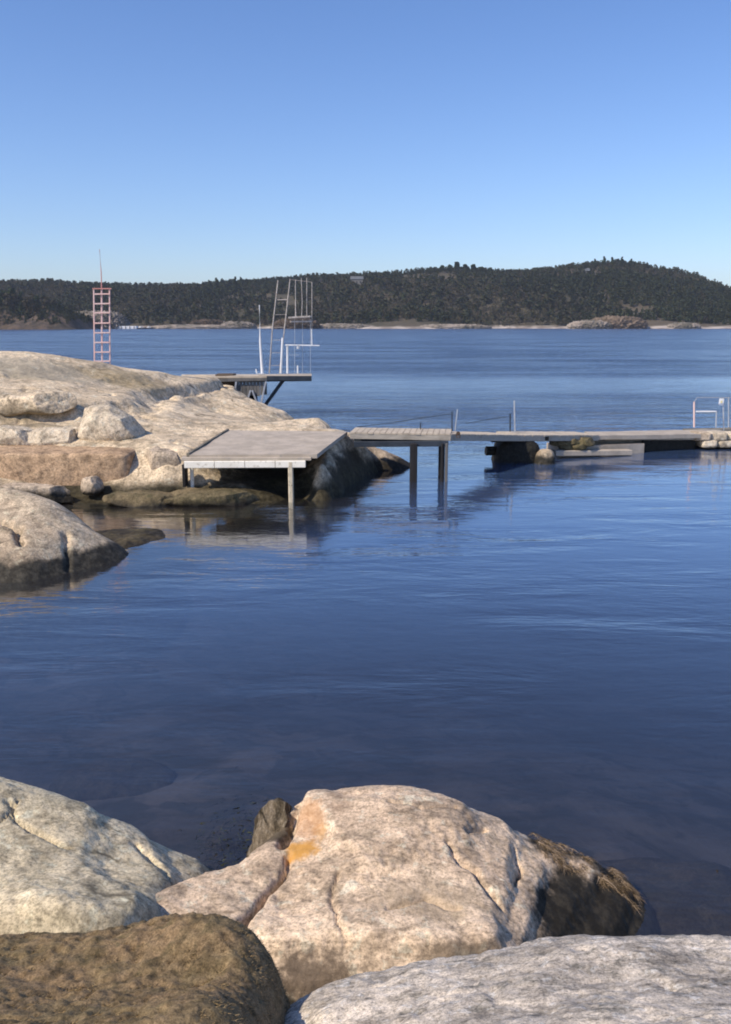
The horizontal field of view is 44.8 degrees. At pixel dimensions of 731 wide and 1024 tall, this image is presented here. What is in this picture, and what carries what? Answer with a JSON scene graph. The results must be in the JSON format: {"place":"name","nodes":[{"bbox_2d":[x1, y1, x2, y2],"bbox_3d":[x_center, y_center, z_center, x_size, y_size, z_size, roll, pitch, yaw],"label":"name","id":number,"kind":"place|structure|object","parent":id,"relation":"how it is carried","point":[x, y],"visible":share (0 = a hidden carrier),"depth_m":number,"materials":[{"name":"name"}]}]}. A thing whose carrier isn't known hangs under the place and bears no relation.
{"place":"outdoors","nodes":[
{"label":"outdoors","id":0,"kind":"place"},
{"bbox_2d":[92,249,111,363],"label":"ladder tower","id":1,"kind":"structure","parent":0,"point":[101,323],"depth_m":31.45,"materials":[{"name":"red metal"}]},
{"bbox_2d":[0,490,730,867],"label":"water","id":2,"kind":"structure","parent":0,"point":[574,694],"depth_m":13.08,"materials":[{"name":"blue liquid"}]},
{"bbox_2d":[0,488,192,663],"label":"boulder","id":3,"kind":"object","parent":2,"relation":"on","point":[72,585],"visible":0.95,"depth_m":13.81,"materials":[{"name":"grey stone"}]},
{"bbox_2d":[48,757,176,800],"bbox_3d":[-2.414,2.636,8.557,1.210,0.402,0.685,0,12,0],"label":"boulder","id":4,"kind":"object","parent":2,"relation":"on","point":[104,778],"visible":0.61,"depth_m":8.37,"materials":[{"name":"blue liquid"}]},
{"bbox_2d":[0,912,289,1023],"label":"boulder","id":5,"kind":"object","parent":2,"relation":"on","point":[203,934],"visible":0.94,"depth_m":3.43,"materials":[{"name":"brown stone"}]},
{"bbox_2d":[0,914,290,1023],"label":"dry moss","id":6,"kind":"object","parent":5,"relation":"on","point":[190,986],"visible":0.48,"depth_m":3.30,"materials":[{"name":"brown plant"}]},
{"bbox_2d":[0,351,437,604],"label":"rock headland","id":7,"kind":"structure","parent":2,"relation":"on","point":[181,416],"depth_m":20.51,"materials":[{"name":"stone"}]},
{"bbox_2d":[0,425,33,445],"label":"boulder","id":8,"kind":"object","parent":7,"relation":"on","point":[13,435],"visible":0.63,"depth_m":20.86,"materials":[{"name":"beige stone"}]},
{"bbox_2d":[0,482,72,502],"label":"boulder","id":9,"kind":"object","parent":7,"relation":"on","point":[58,493],"visible":0.72,"depth_m":18.99,"materials":[{"name":"grey stone"}]},
{"bbox_2d":[0,392,77,415],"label":"boulder","id":10,"kind":"object","parent":7,"relation":"on","point":[44,403],"visible":0.98,"depth_m":22.91,"materials":[{"name":"stone"}]},
{"bbox_2d":[27,426,77,445],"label":"boulder","id":11,"kind":"object","parent":7,"relation":"on","point":[53,435],"visible":0.66,"depth_m":20.97,"materials":[{"name":"beige stone"}]},
{"bbox_2d":[0,445,135,485],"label":"rock slab","id":12,"kind":"object","parent":7,"relation":"on","point":[54,465],"visible":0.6,"depth_m":19.68,"materials":[{"name":"beige stone"}]},
{"bbox_2d":[81,476,103,495],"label":"boulder","id":13,"kind":"object","parent":7,"relation":"on","point":[92,485],"visible":1,"depth_m":19.16,"materials":[{"name":"grey stone"}]},
{"bbox_2d":[77,404,146,440],"bbox_3d":[-6.198,-2.095,21.616,1.639,1.056,1.364,0,12,0],"label":"boulder","id":14,"kind":"object","parent":7,"relation":"on","point":[105,422],"visible":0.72,"depth_m":21.06,"materials":[{"name":"beige stone"}]},
{"bbox_2d":[102,489,179,511],"bbox_3d":[-4.789,-0.250,19.156,1.687,0.432,0.874,0,12,0],"label":"boulder","id":15,"kind":"object","parent":7,"relation":"on","point":[147,500],"visible":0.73,"depth_m":18.85,"materials":[{"name":"brown stone"}]},
{"bbox_2d":[145,446,180,470],"bbox_3d":[-4.550,-1.116,20.566,1.109,0.880,1.658,0,12,0],"label":"rock slab","id":16,"kind":"object","parent":7,"relation":"on","point":[156,456],"visible":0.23,"depth_m":19.75,"materials":[{"name":"beige stone"}]},
{"bbox_2d":[164,487,259,507],"bbox_3d":[-3.386,-0.305,19.229,2.203,0.388,0.892,0,12,0],"label":"boulder","id":17,"kind":"object","parent":7,"relation":"on","point":[190,497],"visible":0.92,"depth_m":18.91,"materials":[{"name":"brown stone"}]},
{"bbox_2d":[182,373,311,404],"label":"diving platform","id":18,"kind":"structure","parent":7,"relation":"on","point":[253,390],"depth_m":36.87,"materials":[{"name":"grey wood"}]},
{"bbox_2d":[255,305,264,374],"bbox_3d":[-4.468,-7.237,37.310,0.405,2.870,0.300,0,12,0],"label":"flag pole","id":19,"kind":"object","parent":18,"relation":"on","point":[261,364],"visible":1,"depth_m":37.38,"materials":[{"name":"white metal"}]},
{"bbox_2d":[269,278,319,372],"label":"diving tower","id":20,"kind":"structure","parent":18,"relation":"on","point":[294,345],"depth_m":37.17,"materials":[{"name":"metal"}]},
{"bbox_2d":[181,429,346,508],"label":"bathing platform","id":21,"kind":"structure","parent":7,"relation":"on","point":[289,450],"depth_m":19.66,"materials":[{"name":"wood"}]},
{"bbox_2d":[366,447,432,494],"bbox_3d":[0.545,-1.309,24.047,2.490,1.174,2.790,0,12,0],"label":"boulder","id":22,"kind":"object","parent":7,"relation":"on","point":[383,460],"visible":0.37,"depth_m":23.65,"materials":[{"name":"grey stone"}]},
{"bbox_2d":[204,819,254,870],"bbox_3d":[-0.972,2.684,6.887,0.569,0.510,0.575,0,12,0],"label":"boulder","id":23,"kind":"object","parent":2,"relation":"on","point":[234,832],"visible":0.27,"depth_m":6.73,"materials":[{"name":"grey stone"}]},
{"bbox_2d":[179,766,299,869],"bbox_3d":[-0.959,2.461,6.803,1.143,0.085,2.065,0,12,0],"label":"seaweed","id":24,"kind":"object","parent":23,"relation":"on","point":[231,850],"visible":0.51,"depth_m":6.67,"materials":[{"name":"brown plant"}]},
{"bbox_2d":[246,798,291,857],"bbox_3d":[-0.588,2.281,5.954,0.404,0.698,0.460,0,12,0],"label":"boulder","id":25,"kind":"object","parent":2,"relation":"on","point":[272,817],"visible":0.32,"depth_m":5.88,"materials":[{"name":"brown stone"}]},
{"bbox_2d":[155,785,660,1003],"bbox_3d":[0.050,2.802,5.649,4.300,1.772,3.288,0,12,0],"label":"boulder","id":26,"kind":"object","parent":2,"relation":"on","point":[323,887],"visible":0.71,"depth_m":5.26,"materials":[{"name":"beige stone"}]},
{"bbox_2d":[529,832,645,911],"bbox_3d":[1.480,2.395,5.901,0.830,0.460,0.391,0,12,0],"label":"seaweed","id":27,"kind":"object","parent":26,"relation":"on","point":[616,872],"visible":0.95,"depth_m":5.86,"materials":[{"name":"plant"}]},
{"bbox_2d":[284,934,730,1023],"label":"boulder","id":28,"kind":"object","parent":2,"relation":"on","point":[637,979],"visible":0.98,"depth_m":3.35,"materials":[{"name":"grey stone"}]},
{"bbox_2d":[596,857,730,935],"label":"boulder","id":29,"kind":"object","parent":2,"relation":"on","point":[688,897],"visible":0.25,"depth_m":6.13,"materials":[{"name":"grey stone"}]},
{"bbox_2d":[0,328,730,565],"bbox_3d":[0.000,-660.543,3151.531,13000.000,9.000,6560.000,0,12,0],"label":"sea","id":30,"kind":"structure","parent":0,"point":[578,466],"depth_m":47.37,"materials":[{"name":"blue liquid"}]},
{"bbox_2d":[0,305,106,333],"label":"rock bluff","id":31,"kind":"structure","parent":30,"relation":"in","point":[34,325],"depth_m":611.48,"materials":[{"name":"grey stone"}]},
{"bbox_2d":[5,288,15,294],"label":"pine tree","id":32,"kind":"object","parent":31,"relation":"on","point":[10,291],"visible":0.55,"depth_m":638.95,"materials":[{"name":"green plant"}]},
{"bbox_2d":[32,296,39,302],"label":"pine tree","id":33,"kind":"object","parent":31,"relation":"on","point":[36,299],"visible":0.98,"depth_m":629.28,"materials":[{"name":"green plant"}]},
{"bbox_2d":[73,310,131,339],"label":"rock outcrop","id":34,"kind":"object","parent":30,"relation":"in","point":[117,319],"visible":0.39,"depth_m":674.50,"materials":[{"name":"grey stone"}]},
{"bbox_2d":[0,777,213,934],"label":"boulder","id":35,"kind":"object","parent":30,"relation":"in","point":[68,865],"visible":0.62,"depth_m":5.18,"materials":[{"name":"grey stone"}]},
{"bbox_2d":[115,326,137,330],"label":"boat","id":36,"kind":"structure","parent":30,"relation":"in","point":[128,327],"depth_m":674.55,"materials":[{"name":"white paint"}]},
{"bbox_2d":[95,528,168,553],"bbox_3d":[-4.631,0.542,15.976,2.146,0.278,1.612,-7,14,-29],"label":"rock ledge","id":37,"kind":"object","parent":30,"relation":"in","point":[134,540],"visible":0.48,"depth_m":15.95,"materials":[{"name":"stone"}]},
{"bbox_2d":[150,324,237,330],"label":"rock outcrop","id":38,"kind":"object","parent":30,"relation":"in","point":[187,326],"visible":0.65,"depth_m":684.60,"materials":[{"name":"grey stone"}]},
{"bbox_2d":[189,319,225,334],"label":"rock outcrop","id":39,"kind":"object","parent":30,"relation":"in","point":[206,321],"visible":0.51,"depth_m":690.91,"materials":[{"name":"grey stone"}]},
{"bbox_2d":[217,321,257,332],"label":"rock outcrop","id":40,"kind":"object","parent":30,"relation":"in","point":[241,325],"visible":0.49,"depth_m":690.90,"materials":[{"name":"grey stone"}]},
{"bbox_2d":[273,318,320,334],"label":"rock outcrop","id":41,"kind":"object","parent":30,"relation":"in","point":[315,324],"visible":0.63,"depth_m":693.45,"materials":[{"name":"grey stone"}]},
{"bbox_2d":[319,323,369,330],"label":"rock outcrop","id":42,"kind":"object","parent":30,"relation":"in","point":[334,326],"visible":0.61,"depth_m":701.68,"materials":[{"name":"grey stone"}]},
{"bbox_2d":[350,401,598,542],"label":"jetty","id":43,"kind":"object","parent":30,"relation":"in","point":[413,439],"visible":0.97,"depth_m":22.08,"materials":[{"name":"grey wood"}]},
{"bbox_2d":[484,436,548,493],"bbox_3d":[4.324,-1.377,25.291,1.939,1.591,1.308,0,12,0],"label":"timber crib","id":44,"kind":"object","parent":30,"relation":"in","point":[512,451],"visible":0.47,"depth_m":24.65,"materials":[{"name":"black wood"}]},
{"bbox_2d":[535,449,554,465],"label":"boulder","id":45,"kind":"object","parent":30,"relation":"in","point":[545,457],"visible":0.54,"depth_m":24.47,"materials":[{"name":"beige stone"}]},
{"bbox_2d":[567,320,612,333],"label":"rock outcrop","id":46,"kind":"object","parent":30,"relation":"in","point":[591,324],"visible":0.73,"depth_m":683.89,"materials":[{"name":"grey stone"}]},
{"bbox_2d":[546,427,730,467],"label":"stone pier","id":47,"kind":"structure","parent":30,"relation":"in","point":[616,443],"depth_m":26.97,"materials":[{"name":"stone"}]},
{"bbox_2d":[549,441,567,445],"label":"boulder","id":48,"kind":"object","parent":47,"relation":"on","point":[559,443],"visible":0.65,"depth_m":25.62,"materials":[{"name":"brown stone"}]},
{"bbox_2d":[558,441,572,449],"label":"boulder","id":49,"kind":"object","parent":47,"relation":"on","point":[568,447],"visible":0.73,"depth_m":25.62,"materials":[{"name":"stone"}]},
{"bbox_2d":[570,439,579,444],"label":"boulder","id":50,"kind":"object","parent":49,"relation":"on","point":[574,442],"visible":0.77,"depth_m":25.56,"materials":[{"name":"brown stone"}]},
{"bbox_2d":[572,440,586,449],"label":"boulder","id":51,"kind":"object","parent":47,"relation":"on","point":[581,446],"visible":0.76,"depth_m":25.57,"materials":[{"name":"stone"}]},
{"bbox_2d":[580,437,595,446],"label":"boulder","id":52,"kind":"object","parent":47,"relation":"on","point":[588,441],"visible":0.83,"depth_m":25.60,"materials":[{"name":"brown stone"}]},
{"bbox_2d":[693,397,730,426],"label":"railing","id":53,"kind":"object","parent":47,"relation":"on","point":[709,411],"visible":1,"depth_m":27.93,"materials":[{"name":"white metal"}]},
{"bbox_2d":[719,398,723,430],"bbox_3d":[11.309,-3.107,28.143,0.278,1.079,0.079,-5,13,-21],"label":"sign post","id":54,"kind":"object","parent":47,"relation":"on","point":[721,401],"visible":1,"depth_m":28.05,"materials":[{"name":"metal"}]},
{"bbox_2d":[667,322,701,328],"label":"rock outcrop","id":55,"kind":"object","parent":30,"relation":"in","point":[685,325],"visible":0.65,"depth_m":692.02,"materials":[{"name":"grey stone"}]},
{"bbox_2d":[0,334,730,516],"bbox_3d":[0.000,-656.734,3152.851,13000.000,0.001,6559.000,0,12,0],"label":"water","id":56,"kind":"structure","parent":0,"point":[528,351],"depth_m":255.01,"materials":[{"name":"blue liquid"}]},
{"bbox_2d":[0,0,730,285],"label":"sky","id":57,"kind":"structure","parent":0,"point":[183,141],"materials":[{"name":"blue"}]},
{"bbox_2d":[1,266,730,335],"bbox_3d":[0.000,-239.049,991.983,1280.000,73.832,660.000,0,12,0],"label":"hills","id":58,"kind":"structure","parent":0,"point":[412,323],"depth_m":749.86,"materials":[{"name":"green plant"}]},
{"bbox_2d":[350,276,362,284],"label":"house","id":59,"kind":"structure","parent":58,"relation":"on","point":[357,279],"depth_m":872.90,"materials":[{"name":"white wood"}]},
{"bbox_2d":[0,258,730,326],"bbox_3d":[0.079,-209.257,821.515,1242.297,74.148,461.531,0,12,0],"label":"forest","id":60,"kind":"object","parent":58,"relation":"on","point":[146,296],"visible":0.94,"depth_m":821.21,"materials":[{"name":"green plant"}]},
{"bbox_2d":[420,324,491,330],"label":"rock outcrop","id":61,"kind":"object","parent":58,"relation":"on","point":[462,327],"visible":0.69,"depth_m":701.92,"materials":[{"name":"grey stone"}]},
{"bbox_2d":[454,262,459,268],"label":"pine tree","id":62,"kind":"object","parent":58,"relation":"on","point":[456,265],"visible":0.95,"depth_m":953.94,"materials":[{"name":"green plant"}]},
{"bbox_2d":[592,315,647,336],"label":"rock outcrop","id":63,"kind":"object","parent":58,"relation":"on","point":[625,322],"visible":0.68,"depth_m":688.36,"materials":[{"name":"grey stone"}]}
]}

